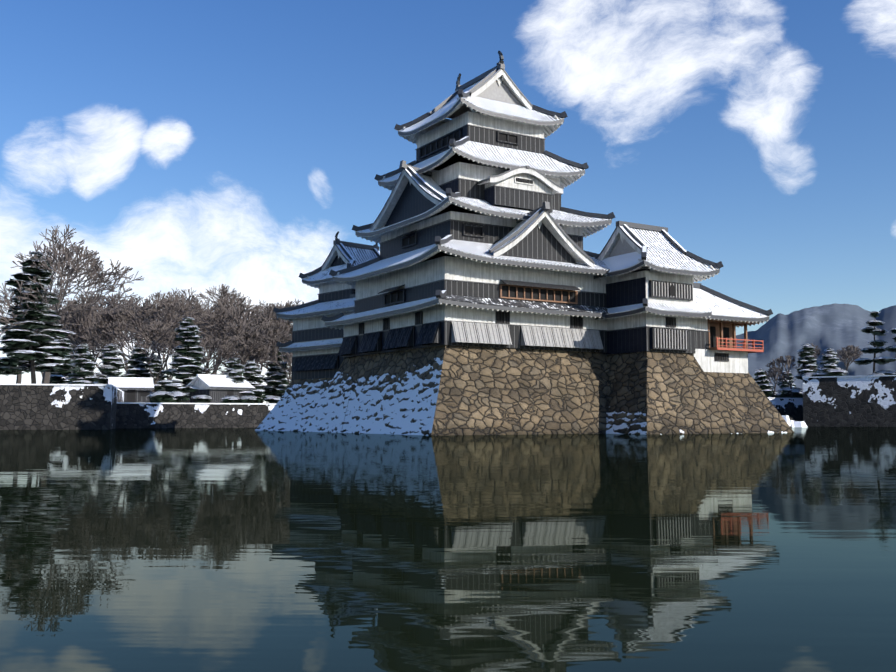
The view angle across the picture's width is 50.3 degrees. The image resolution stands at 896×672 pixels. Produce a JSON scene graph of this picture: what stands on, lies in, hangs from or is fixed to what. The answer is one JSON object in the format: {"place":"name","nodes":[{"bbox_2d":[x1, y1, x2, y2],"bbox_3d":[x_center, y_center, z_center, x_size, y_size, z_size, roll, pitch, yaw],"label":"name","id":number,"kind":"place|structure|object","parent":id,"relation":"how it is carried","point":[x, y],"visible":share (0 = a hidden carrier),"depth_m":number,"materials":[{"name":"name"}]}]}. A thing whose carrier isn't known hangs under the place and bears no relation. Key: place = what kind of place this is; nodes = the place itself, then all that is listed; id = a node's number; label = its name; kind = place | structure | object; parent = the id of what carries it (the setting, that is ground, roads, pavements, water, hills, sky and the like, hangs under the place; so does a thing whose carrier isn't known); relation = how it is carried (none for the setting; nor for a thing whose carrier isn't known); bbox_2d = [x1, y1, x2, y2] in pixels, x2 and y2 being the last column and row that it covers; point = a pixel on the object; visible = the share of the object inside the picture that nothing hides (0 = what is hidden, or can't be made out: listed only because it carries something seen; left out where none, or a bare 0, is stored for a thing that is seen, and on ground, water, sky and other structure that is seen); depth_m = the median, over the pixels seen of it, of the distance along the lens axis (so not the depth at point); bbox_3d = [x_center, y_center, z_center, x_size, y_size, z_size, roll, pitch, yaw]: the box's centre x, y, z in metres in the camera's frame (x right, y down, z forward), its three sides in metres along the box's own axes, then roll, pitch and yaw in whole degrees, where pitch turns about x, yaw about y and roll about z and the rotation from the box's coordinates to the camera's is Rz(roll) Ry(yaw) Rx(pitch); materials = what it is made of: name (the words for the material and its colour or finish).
{"place":"outdoors","nodes":[
{"label":"outdoors","id":0,"kind":"place"},
{"bbox_2d":[0,426,895,671],"bbox_3d":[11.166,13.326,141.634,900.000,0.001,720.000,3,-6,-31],"label":"moat water","id":1,"kind":"structure","parent":0,"point":[187,550],"depth_m":7.96,"materials":[{"name":"teal liquid"}]},
{"bbox_2d":[255,378,332,430],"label":"castle stone base","id":2,"kind":"object","parent":1,"relation":"in","point":[295,406],"visible":0.05,"depth_m":84.44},
{"bbox_2d":[273,231,379,379],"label":"castle turret","id":3,"kind":"object","parent":2,"relation":"on","point":[313,345],"visible":0.52,"depth_m":85.66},
{"bbox_2d":[0,375,895,429],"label":"bank walls","id":4,"kind":"structure","parent":1,"relation":"in","point":[849,401],"depth_m":107.59,"materials":[{"name":"stone"}]},
{"bbox_2d":[62,374,254,402],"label":"small buildings","id":5,"kind":"structure","parent":4,"relation":"on","point":[217,388],"depth_m":123.56,"materials":[{"name":"paint"}]},
{"bbox_2d":[0,225,895,402],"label":"bare trees","id":6,"kind":"object","parent":4,"relation":"on","point":[240,332],"visible":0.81,"depth_m":145.57,"materials":[{"name":"brown plant"}]},
{"bbox_2d":[0,251,895,402],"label":"pine trees","id":7,"kind":"object","parent":4,"relation":"on","point":[46,354],"visible":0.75,"depth_m":126.18,"materials":[{"name":"green plant"}]},
{"bbox_2d":[300,345,793,435],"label":"stone base","id":8,"kind":"object","parent":1,"relation":"in","point":[449,390],"visible":0.77,"depth_m":68.47,"materials":[{"name":"brown stone"}]},
{"bbox_2d":[321,51,649,357],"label":"castle keep","id":9,"kind":"structure","parent":8,"relation":"on","point":[476,231],"depth_m":71.34,"materials":[{"name":"white paint"}]},
{"bbox_2d":[594,221,772,372],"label":"tatsumi tsukimi turrets","id":10,"kind":"object","parent":8,"relation":"on","point":[665,303],"visible":0.85,"depth_m":71.61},
{"bbox_2d":[781,415,806,426],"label":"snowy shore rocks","id":11,"kind":"object","parent":1,"relation":"in","point":[790,421],"visible":0.08,"depth_m":116.32,"materials":[{"name":"snow"}]},
{"bbox_2d":[0,0,895,402],"label":"sky","id":12,"kind":"structure","parent":0,"point":[200,145],"materials":[{"name":"blue"}]},
{"bbox_2d":[736,303,895,396],"bbox_3d":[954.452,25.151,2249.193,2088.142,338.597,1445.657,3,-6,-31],"label":"mountain range","id":13,"kind":"structure","parent":0,"point":[835,327],"depth_m":2304.00,"materials":[{"name":"grey stone"}]}
]}

